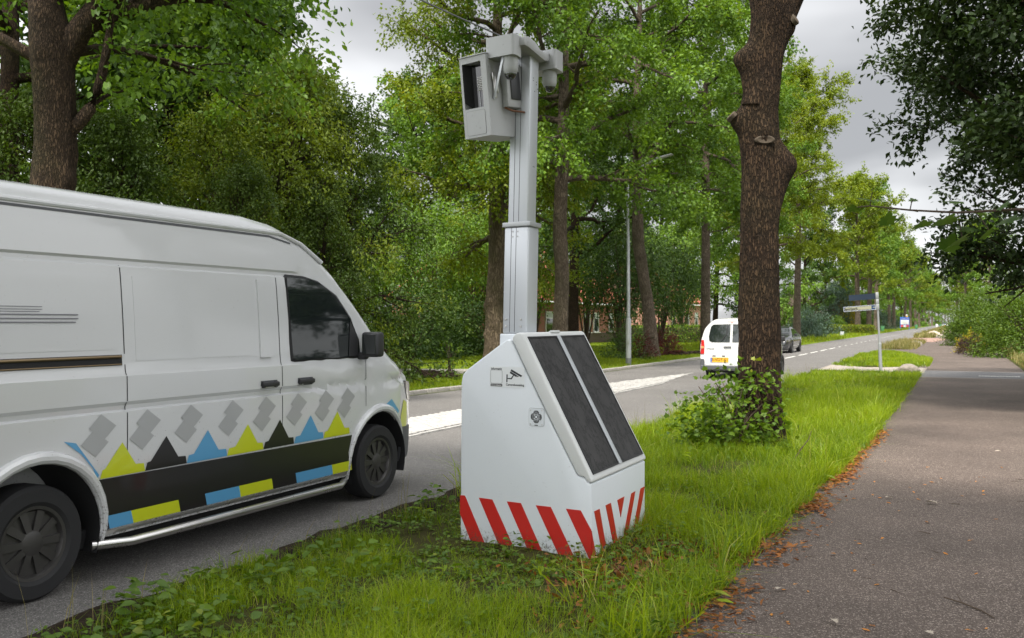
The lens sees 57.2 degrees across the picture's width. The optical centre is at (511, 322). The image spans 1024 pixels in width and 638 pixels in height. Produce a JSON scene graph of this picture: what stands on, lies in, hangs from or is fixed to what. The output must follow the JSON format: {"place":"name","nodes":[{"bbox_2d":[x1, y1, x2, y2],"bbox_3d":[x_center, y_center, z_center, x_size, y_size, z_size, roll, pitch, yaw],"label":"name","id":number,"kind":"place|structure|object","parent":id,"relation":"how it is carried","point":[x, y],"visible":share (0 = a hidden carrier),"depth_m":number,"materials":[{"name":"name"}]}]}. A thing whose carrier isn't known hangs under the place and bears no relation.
{"place":"outdoors","nodes":[
{"label":"outdoors","id":0,"kind":"place"},
{"bbox_2d":[27,370,891,637],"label":"grass verge","id":1,"kind":"object","parent":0,"point":[417,540],"depth_m":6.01,"materials":[{"name":"green plant"}]},
{"bbox_2d":[45,483,455,637],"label":"broad weeds","id":2,"kind":"object","parent":1,"relation":"on","point":[162,584],"visible":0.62,"depth_m":5.30,"materials":[{"name":"green plant"}]},
{"bbox_2d":[33,470,809,637],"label":"ground weeds","id":3,"kind":"object","parent":1,"relation":"on","point":[160,616],"visible":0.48,"depth_m":5.85,"materials":[{"name":"green plant"}]},
{"bbox_2d":[18,364,828,635],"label":"seed stalks","id":4,"kind":"object","parent":1,"relation":"on","point":[405,505],"visible":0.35,"depth_m":6.83,"materials":[{"name":"green plant"}]},
{"bbox_2d":[458,33,644,558],"bbox_3d":[0.345,-0.238,7.361,1.285,3.937,1.236,0,0,33],"label":"speed camera","id":5,"kind":"object","parent":1,"relation":"on","point":[551,447],"visible":0.97,"depth_m":7.02,"materials":[{"name":"white metal"}]},
{"bbox_2d":[451,505,767,637],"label":"leaf litter","id":6,"kind":"object","parent":1,"relation":"on","point":[622,568],"visible":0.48,"depth_m":6.20,"materials":[{"name":"brown plant"}]},
{"bbox_2d":[356,366,904,637],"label":"verge grass","id":7,"kind":"structure","parent":1,"relation":"on","point":[824,450],"depth_m":6.81,"materials":[{"name":"green plant"}]},
{"bbox_2d":[410,423,851,609],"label":"dandelion leaves","id":8,"kind":"object","parent":1,"relation":"on","point":[540,569],"visible":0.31,"depth_m":5.88,"materials":[{"name":"green plant"}]},
{"bbox_2d":[656,355,801,458],"bbox_3d":[2.821,1.097,11.903,1.928,1.359,1.780,0,0,25],"label":"shrub","id":9,"kind":"object","parent":1,"relation":"on","point":[711,417],"visible":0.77,"depth_m":11.80,"materials":[{"name":"green plant"}]},
{"bbox_2d":[569,370,927,637],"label":"edge grass","id":10,"kind":"structure","parent":1,"relation":"on","point":[778,524],"depth_m":6.43,"materials":[{"name":"green plant"}]},
{"bbox_2d":[726,0,803,446],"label":"oak tree","id":11,"kind":"object","parent":1,"relation":"on","point":[768,164],"visible":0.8,"depth_m":12.17,"materials":[{"name":"brown plant"}]},
{"bbox_2d":[0,325,938,637],"bbox_3d":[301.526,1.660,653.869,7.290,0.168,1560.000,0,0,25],"label":"road","id":12,"kind":"structure","parent":0,"point":[176,553],"depth_m":8.24,"materials":[{"name":"grey asphalt"}]},
{"bbox_2d":[0,180,408,602],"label":"delivery van","id":13,"kind":"object","parent":12,"relation":"on","point":[166,370],"visible":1,"depth_m":6.54,"materials":[{"name":"white paint"}]},
{"bbox_2d":[22,399,732,637],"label":"road edge soil","id":14,"kind":"structure","parent":12,"relation":"on","point":[82,617],"depth_m":6.70,"materials":[{"name":"brown soil"}]},
{"bbox_2d":[408,373,694,437],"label":"traffic island","id":15,"kind":"structure","parent":12,"relation":"on","point":[431,423],"depth_m":16.46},
{"bbox_2d":[700,318,784,376],"bbox_3d":[7.363,0.775,29.558,2.140,1.810,4.440,0,0,25],"label":"van","id":16,"kind":"object","parent":12,"relation":"on","point":[719,342],"visible":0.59,"depth_m":27.80,"materials":[{"name":"white paint"}]},
{"bbox_2d":[781,326,800,352],"bbox_3d":[15.018,0.940,52.686,2.130,1.480,4.765,0,0,25],"label":"oncoming car","id":17,"kind":"object","parent":12,"relation":"on","point":[791,342],"visible":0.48,"depth_m":51.49,"materials":[{"name":"grey paint"}]},
{"bbox_2d":[0,0,1023,322],"label":"sky","id":18,"kind":"structure","parent":0,"point":[824,27],"materials":[{"name":"white"}]},
{"bbox_2d":[406,347,700,390],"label":"roadside grass","id":19,"kind":"structure","parent":0,"point":[603,363],"depth_m":36.20,"materials":[{"name":"green plant"}]},
{"bbox_2d":[390,326,926,395],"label":"lawn","id":20,"kind":"structure","parent":0,"point":[461,364],"depth_m":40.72,"materials":[{"name":"green plant"}]},
{"bbox_2d":[0,72,126,195],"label":"elm tree","id":21,"kind":"object","parent":20,"relation":"on","point":[22,123],"visible":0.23,"depth_m":18.33,"materials":[{"name":"green plant"}]},
{"bbox_2d":[0,0,261,200],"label":"woodland tree","id":22,"kind":"object","parent":20,"relation":"on","point":[11,65],"visible":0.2,"depth_m":22.24,"materials":[{"name":"green plant"}]},
{"bbox_2d":[0,0,294,227],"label":"woodland tree","id":23,"kind":"object","parent":20,"relation":"on","point":[200,34],"visible":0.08,"depth_m":25.31,"materials":[{"name":"green plant"}]},
{"bbox_2d":[75,87,226,212],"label":"elm tree","id":24,"kind":"object","parent":20,"relation":"on","point":[119,141],"visible":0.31,"depth_m":19.18,"materials":[{"name":"green plant"}]},
{"bbox_2d":[0,0,352,190],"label":"oak tree","id":25,"kind":"object","parent":20,"relation":"on","point":[57,50],"visible":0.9,"depth_m":15.81,"materials":[{"name":"green plant"}]},
{"bbox_2d":[19,0,343,251],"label":"woodland tree","id":26,"kind":"object","parent":20,"relation":"on","point":[89,79],"visible":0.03,"depth_m":26.23,"materials":[{"name":"green plant"}]},
{"bbox_2d":[125,84,305,232],"bbox_3d":[-6.994,-1.878,21.865,5.058,7.420,4.763,0,0,1],"label":"hornbeam","id":27,"kind":"object","parent":20,"relation":"on","point":[204,136],"visible":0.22,"depth_m":21.44,"materials":[{"name":"green plant"}]},
{"bbox_2d":[109,0,372,275],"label":"woodland tree","id":28,"kind":"object","parent":20,"relation":"on","point":[302,28],"visible":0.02,"depth_m":29.54,"materials":[{"name":"green plant"}]},
{"bbox_2d":[182,142,323,263],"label":"elm tree","id":29,"kind":"object","parent":20,"relation":"on","point":[248,186],"visible":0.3,"depth_m":19.42,"materials":[{"name":"green plant"}]},
{"bbox_2d":[211,58,388,294],"bbox_3d":[-8.540,-4.061,36.175,7.717,12.852,7.532,0,0,-11],"label":"woodland tree","id":30,"kind":"object","parent":20,"relation":"on","point":[374,269],"visible":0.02,"depth_m":36.20,"materials":[{"name":"green plant"}]},
{"bbox_2d":[212,19,409,363],"bbox_3d":[-5.205,-2.659,23.337,5.808,9.049,6.169,0,0,25],"label":"hornbeam","id":31,"kind":"object","parent":20,"relation":"on","point":[290,159],"visible":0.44,"depth_m":22.91,"materials":[{"name":"green plant"}]},
{"bbox_2d":[283,178,420,370],"bbox_3d":[-4.435,-0.436,22.400,4.550,6.143,3.952,0,0,-3],"label":"elm tree","id":32,"kind":"object","parent":20,"relation":"on","point":[312,234],"visible":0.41,"depth_m":22.27,"materials":[{"name":"green plant"}]},
{"bbox_2d":[265,77,477,386],"bbox_3d":[-4.279,-1.732,25.577,6.374,9.908,7.339,0,0,25],"label":"elm tree","id":33,"kind":"object","parent":20,"relation":"on","point":[356,118],"visible":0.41,"depth_m":25.45,"materials":[{"name":"green plant"}]},
{"bbox_2d":[344,191,488,322],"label":"garden tree","id":34,"kind":"object","parent":20,"relation":"on","point":[427,271],"visible":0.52,"depth_m":51.19,"materials":[{"name":"green plant"}]},
{"bbox_2d":[359,264,476,360],"bbox_3d":[-4.501,-0.345,41.961,5.921,4.429,5.439,0,0,-24],"label":"garden shrub","id":35,"kind":"object","parent":20,"relation":"on","point":[429,329],"visible":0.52,"depth_m":41.41,"materials":[{"name":"green plant"}]},
{"bbox_2d":[354,64,482,325],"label":"woodland tree","id":36,"kind":"object","parent":20,"relation":"on","point":[394,134],"visible":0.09,"depth_m":68.40,"materials":[{"name":"green plant"}]},
{"bbox_2d":[396,285,483,356],"bbox_3d":[-3.538,-0.008,46.061,4.934,3.691,4.532,0,0,25],"label":"garden shrub","id":37,"kind":"object","parent":20,"relation":"on","point":[469,341],"visible":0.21,"depth_m":45.50,"materials":[{"name":"green plant"}]},
{"bbox_2d":[383,183,507,335],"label":"garden tree","id":38,"kind":"object","parent":20,"relation":"on","point":[474,298],"visible":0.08,"depth_m":57.38,"materials":[{"name":"green plant"}]},
{"bbox_2d":[433,336,462,373],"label":"road sapling","id":39,"kind":"object","parent":20,"relation":"on","point":[449,356],"visible":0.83,"depth_m":27.43,"materials":[{"name":"green plant"}]},
{"bbox_2d":[368,52,538,332],"bbox_3d":[-4.103,-7.889,63.406,12.554,21.419,12.862,0,0,-11],"label":"woodland tree","id":40,"kind":"object","parent":20,"relation":"on","point":[409,124],"visible":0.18,"depth_m":62.29,"materials":[{"name":"green plant"}]},
{"bbox_2d":[434,285,484,356],"bbox_3d":[-2.029,-0.008,46.966,4.532,3.691,4.934,0,0,1],"label":"garden shrub","id":41,"kind":"object","parent":20,"relation":"on","point":[480,321],"visible":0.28,"depth_m":46.13,"materials":[{"name":"green plant"}]},
{"bbox_2d":[430,110,539,240],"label":"woodland tree","id":42,"kind":"object","parent":20,"relation":"on","point":[473,196],"visible":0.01,"depth_m":93.80,"materials":[{"name":"green plant"}]},
{"bbox_2d":[371,0,634,356],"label":"beech tree","id":43,"kind":"object","parent":20,"relation":"on","point":[496,206],"visible":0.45,"depth_m":36.70,"materials":[{"name":"green plant"}]},
{"bbox_2d":[384,249,623,342],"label":"brick house","id":44,"kind":"structure","parent":20,"relation":"on","point":[546,324],"depth_m":71.32,"materials":[{"name":"brown brick"}]},
{"bbox_2d":[469,186,607,331],"bbox_3d":[0.992,-3.497,56.250,9.162,10.513,8.879,0,0,3],"label":"garden tree","id":45,"kind":"object","parent":20,"relation":"on","point":[540,300],"visible":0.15,"depth_m":54.96,"materials":[{"name":"green plant"}]},
{"bbox_2d":[405,0,723,331],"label":"oak tree","id":46,"kind":"object","parent":20,"relation":"on","point":[628,48],"visible":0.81,"depth_m":33.55,"materials":[{"name":"green plant"}]},
{"bbox_2d":[461,0,692,330],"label":"oak tree","id":47,"kind":"object","parent":20,"relation":"on","point":[573,314],"visible":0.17,"depth_m":49.49,"materials":[{"name":"green plant"}]},
{"bbox_2d":[540,74,648,282],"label":"woodland tree","id":48,"kind":"object","parent":20,"relation":"on","point":[594,204],"visible":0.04,"depth_m":97.44,"materials":[{"name":"green plant"}]},
{"bbox_2d":[569,237,623,341],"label":"garden tree","id":49,"kind":"object","parent":20,"relation":"on","point":[587,332],"visible":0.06,"depth_m":59.91,"materials":[{"name":"green plant"}]},
{"bbox_2d":[568,90,680,266],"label":"woodland tree","id":50,"kind":"object","parent":20,"relation":"on","point":[603,211],"visible":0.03,"depth_m":109.84,"materials":[{"name":"green plant"}]},
{"bbox_2d":[568,220,685,351],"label":"garden tree","id":51,"kind":"object","parent":20,"relation":"on","point":[600,295],"visible":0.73,"depth_m":51.43,"materials":[{"name":"green plant"}]},
{"bbox_2d":[596,300,657,359],"bbox_3d":[5.023,0.367,40.955,2.575,2.786,2.559,0,0,25],"label":"bush","id":52,"kind":"object","parent":20,"relation":"on","point":[620,342],"visible":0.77,"depth_m":40.78,"materials":[{"name":"green plant"}]},
{"bbox_2d":[631,329,659,357],"bbox_3d":[5.764,1.026,42.020,1.814,1.426,1.508,0,0,25],"label":"bush","id":53,"kind":"object","parent":20,"relation":"on","point":[641,350],"visible":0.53,"depth_m":41.94,"materials":[{"name":"green plant"}]},
{"bbox_2d":[511,0,784,356],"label":"oak tree","id":54,"kind":"object","parent":20,"relation":"on","point":[707,19],"visible":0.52,"depth_m":42.85,"materials":[{"name":"green plant"}]},
{"bbox_2d":[626,154,672,364],"bbox_3d":[5.234,-2.286,35.827,1.853,8.132,0.238,0,0,25],"label":"street lamp","id":55,"kind":"object","parent":20,"relation":"on","point":[628,339],"visible":0.75,"depth_m":36.11,"materials":[{"name":"metal"}]},
{"bbox_2d":[607,269,700,327],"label":"brick house","id":56,"kind":"structure","parent":20,"relation":"on","point":[696,320],"depth_m":97.72,"materials":[{"name":"red brick"}]},
{"bbox_2d":[631,323,699,342],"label":"clipped hedge","id":57,"kind":"object","parent":20,"relation":"on","point":[686,334],"visible":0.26,"depth_m":73.82,"materials":[{"name":"green plant"}]},
{"bbox_2d":[607,129,724,295],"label":"woodland tree","id":58,"kind":"object","parent":20,"relation":"on","point":[664,204],"visible":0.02,"depth_m":118.57,"materials":[{"name":"green plant"}]},
{"bbox_2d":[608,226,724,344],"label":"garden tree","id":59,"kind":"object","parent":20,"relation":"on","point":[684,277],"visible":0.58,"depth_m":61.02,"materials":[{"name":"green plant"}]},
{"bbox_2d":[657,326,685,354],"bbox_3d":[7.509,0.936,45.389,2.019,1.650,1.895,0,0,-22],"label":"bush","id":60,"kind":"object","parent":20,"relation":"on","point":[666,348],"visible":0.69,"depth_m":45.30,"materials":[{"name":"green plant"}]},
{"bbox_2d":[625,204,737,326],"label":"garden tree","id":61,"kind":"object","parent":20,"relation":"on","point":[712,264],"visible":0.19,"depth_m":78.96,"materials":[{"name":"green plant"}]},
{"bbox_2d":[601,0,807,349],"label":"oak tree","id":62,"kind":"object","parent":20,"relation":"on","point":[713,167],"visible":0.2,"depth_m":53.71,"materials":[{"name":"green plant"}]},
{"bbox_2d":[673,138,739,320],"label":"woodland tree","id":63,"kind":"object","parent":20,"relation":"on","point":[728,306],"visible":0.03,"depth_m":125.26,"materials":[{"name":"green plant"}]},
{"bbox_2d":[683,38,821,265],"bbox_3d":[16.118,-8.976,65.567,9.823,21.571,9.824,0,0,11],"label":"oak tree","id":64,"kind":"object","parent":20,"relation":"on","point":[787,93],"visible":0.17,"depth_m":64.50,"materials":[{"name":"green plant"}]},
{"bbox_2d":[710,180,821,332],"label":"woodland tree","id":65,"kind":"object","parent":20,"relation":"on","point":[785,307],"visible":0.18,"depth_m":117.03,"materials":[{"name":"green plant"}]},
{"bbox_2d":[698,76,844,274],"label":"oak tree","id":66,"kind":"object","parent":20,"relation":"on","point":[814,120],"visible":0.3,"depth_m":73.99,"materials":[{"name":"green plant"}]},
{"bbox_2d":[679,327,918,346],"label":"roadside grass","id":67,"kind":"structure","parent":20,"relation":"on","point":[823,338],"depth_m":94.45,"materials":[{"name":"green plant"}]},
{"bbox_2d":[730,53,870,334],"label":"oak tree","id":68,"kind":"object","parent":20,"relation":"on","point":[808,79],"visible":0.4,"depth_m":82.75,"materials":[{"name":"green plant"}]},
{"bbox_2d":[786,307,832,337],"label":"juniper","id":69,"kind":"object","parent":20,"relation":"on","point":[809,323],"visible":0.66,"depth_m":97.06,"materials":[{"name":"green plant"}]},
{"bbox_2d":[778,185,844,321],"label":"woodland tree","id":70,"kind":"object","parent":20,"relation":"on","point":[806,270],"visible":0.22,"depth_m":138.94,"materials":[{"name":"green plant"}]},
{"bbox_2d":[789,301,847,334],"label":"juniper","id":71,"kind":"object","parent":20,"relation":"on","point":[825,321],"visible":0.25,"depth_m":111.30,"materials":[{"name":"green plant"}]},
{"bbox_2d":[801,237,864,323],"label":"woodland tree","id":72,"kind":"object","parent":20,"relation":"on","point":[826,282],"visible":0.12,"depth_m":158.62,"materials":[{"name":"green plant"}]},
{"bbox_2d":[816,278,854,324],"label":"blue conifer","id":73,"kind":"object","parent":20,"relation":"on","point":[840,292],"visible":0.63,"depth_m":149.03,"materials":[{"name":"green plant"}]},
{"bbox_2d":[812,227,885,323],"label":"woodland tree","id":74,"kind":"object","parent":20,"relation":"on","point":[861,312],"visible":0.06,"depth_m":183.27,"materials":[{"name":"green plant"}]},
{"bbox_2d":[827,324,876,334],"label":"long hedge","id":75,"kind":"object","parent":20,"relation":"on","point":[862,328],"visible":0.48,"depth_m":125.57,"materials":[{"name":"green plant"}]},
{"bbox_2d":[817,160,908,324],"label":"oak tree","id":76,"kind":"object","parent":20,"relation":"on","point":[869,223],"visible":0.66,"depth_m":137.95,"materials":[{"name":"green plant"}]},
{"bbox_2d":[833,178,904,324],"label":"oak tree","id":77,"kind":"object","parent":20,"relation":"on","point":[891,272],"visible":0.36,"depth_m":151.31,"materials":[{"name":"green plant"}]},
{"bbox_2d":[840,242,901,326],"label":"woodland tree","id":78,"kind":"object","parent":20,"relation":"on","point":[881,296],"visible":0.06,"depth_m":198.10,"materials":[{"name":"green plant"}]},
{"bbox_2d":[843,200,911,329],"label":"oak tree","id":79,"kind":"object","parent":20,"relation":"on","point":[896,281],"visible":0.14,"depth_m":175.31,"materials":[{"name":"green plant"}]},
{"bbox_2d":[866,229,913,325],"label":"oak tree","id":80,"kind":"object","parent":20,"relation":"on","point":[908,290],"visible":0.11,"depth_m":203.73,"materials":[{"name":"green plant"}]},
{"bbox_2d":[864,222,926,327],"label":"oak tree","id":81,"kind":"object","parent":20,"relation":"on","point":[903,229],"visible":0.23,"depth_m":211.25,"materials":[{"name":"green plant"}]},
{"bbox_2d":[895,237,933,327],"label":"oak tree","id":82,"kind":"object","parent":20,"relation":"on","point":[917,292],"visible":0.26,"depth_m":234.65,"materials":[{"name":"green plant"}]},
{"bbox_2d":[900,245,937,326],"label":"oak tree","id":83,"kind":"object","parent":20,"relation":"on","point":[920,287],"visible":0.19,"depth_m":261.06,"materials":[{"name":"green plant"}]},
{"bbox_2d":[629,411,881,516],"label":"verge grass","id":84,"kind":"structure","parent":0,"point":[657,442],"depth_m":10.23,"materials":[{"name":"green plant"}]},
{"bbox_2d":[668,381,917,431],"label":"verge grass","id":85,"kind":"structure","parent":0,"point":[822,404],"depth_m":17.01,"materials":[{"name":"green plant"}]},
{"bbox_2d":[668,330,1023,637],"bbox_3d":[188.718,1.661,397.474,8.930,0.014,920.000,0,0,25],"label":"cycle path","id":86,"kind":"structure","parent":0,"point":[977,422],"depth_m":7.24,"materials":[{"name":"grey asphalt"}]},
{"bbox_2d":[633,429,888,637],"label":"leaf litter","id":87,"kind":"object","parent":86,"relation":"on","point":[814,506],"visible":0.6,"depth_m":6.84,"materials":[{"name":"plant"}]},
{"bbox_2d":[921,371,1023,378],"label":"crossing band","id":88,"kind":"object","parent":86,"relation":"on","point":[966,374],"visible":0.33,"depth_m":29.79,"materials":[{"name":"concrete"}]},
{"bbox_2d":[781,367,919,392],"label":"verge grass","id":89,"kind":"structure","parent":0,"point":[892,381],"depth_m":26.21,"materials":[{"name":"green plant"}]},
{"bbox_2d":[817,364,926,371],"bbox_3d":[13.089,1.680,33.913,3.470,0.058,5.900,0,0,25],"label":"side entrance","id":90,"kind":"object","parent":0,"point":[837,367],"visible":0.45,"depth_m":33.58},
{"bbox_2d":[831,349,933,366],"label":"verge grass","id":91,"kind":"structure","parent":0,"point":[891,358],"depth_m":39.24,"materials":[{"name":"green plant"}]},
{"bbox_2d":[1000,339,1023,370],"bbox_3d":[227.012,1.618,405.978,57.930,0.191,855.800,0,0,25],"label":"grass bank","id":92,"kind":"structure","parent":0,"point":[1019,366],"depth_m":39.95,"materials":[{"name":"beige plant"}]},
{"bbox_2d":[953,209,1019,297],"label":"oak tree","id":93,"kind":"object","parent":92,"relation":"on","point":[976,275],"visible":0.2,"depth_m":109.46,"materials":[{"name":"green plant"}]},
{"bbox_3d":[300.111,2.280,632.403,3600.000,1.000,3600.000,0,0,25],"label":"ground","id":94,"kind":"structure","parent":0,"visible":0},
{"bbox_2d":[843,292,881,370],"bbox_3d":[11.844,0.385,31.673,1.220,2.794,0.370,0,0,1],"label":"street sign","id":95,"kind":"object","parent":94,"relation":"on","point":[862,297],"visible":0.98,"depth_m":31.58,"materials":[{"name":"metal"}]},
{"bbox_2d":[928,252,973,316],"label":"oak tree","id":96,"kind":"object","parent":94,"relation":"on","point":[938,299],"visible":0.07,"depth_m":151.07,"materials":[{"name":"green plant"}]},
{"bbox_2d":[936,292,994,338],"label":"rhododendron","id":97,"kind":"object","parent":94,"relation":"on","point":[948,317],"visible":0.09,"depth_m":92.58,"materials":[{"name":"green plant"}]},
{"bbox_2d":[940,231,991,333],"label":"oak tree","id":98,"kind":"object","parent":94,"relation":"on","point":[954,292],"visible":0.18,"depth_m":120.38,"materials":[{"name":"green plant"}]},
{"bbox_2d":[953,333,987,354],"bbox_3d":[23.712,1.048,48.454,1.856,1.397,1.952,0,0,-44],"label":"barberry","id":99,"kind":"object","parent":94,"relation":"on","point":[962,341],"visible":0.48,"depth_m":48.36,"materials":[{"name":"green plant"}]},
{"bbox_2d":[934,280,1019,345],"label":"rhododendron","id":100,"kind":"object","parent":94,"relation":"on","point":[955,327],"visible":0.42,"depth_m":65.90,"materials":[{"name":"green plant"}]},
{"bbox_2d":[956,286,1023,357],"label":"rhododendron","id":101,"kind":"object","parent":94,"relation":"on","point":[1011,315],"visible":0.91,"depth_m":44.86,"materials":[{"name":"green plant"}]},
{"bbox_2d":[966,273,1023,352],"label":"rhododendron","id":102,"kind":"object","parent":94,"relation":"on","point":[981,311],"visible":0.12,"depth_m":51.81,"materials":[{"name":"green plant"}]},
{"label":"right grass bank","id":103,"kind":"structure","parent":0,"visible":0},
{"bbox_2d":[846,192,1023,253],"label":"branch","id":104,"kind":"object","parent":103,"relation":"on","point":[950,243],"visible":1,"depth_m":4.60,"materials":[{"name":"green plant"}]},
{"bbox_2d":[852,0,1023,307],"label":"roadside tree","id":105,"kind":"object","parent":103,"relation":"on","point":[997,129],"visible":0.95,"depth_m":18.59,"materials":[{"name":"green plant"}]},
{"bbox_2d":[910,1,1023,302],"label":"roadside tree","id":106,"kind":"object","parent":103,"relation":"on","point":[991,197],"visible":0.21,"depth_m":25.35,"materials":[{"name":"green plant"}]},
{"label":"far grass verge","id":107,"kind":"structure","parent":0,"visible":0},
{"bbox_2d":[881,337,925,349],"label":"verge grass","id":108,"kind":"structure","parent":107,"relation":"on","point":[903,343],"depth_m":59.71,"materials":[{"name":"beige plant"}]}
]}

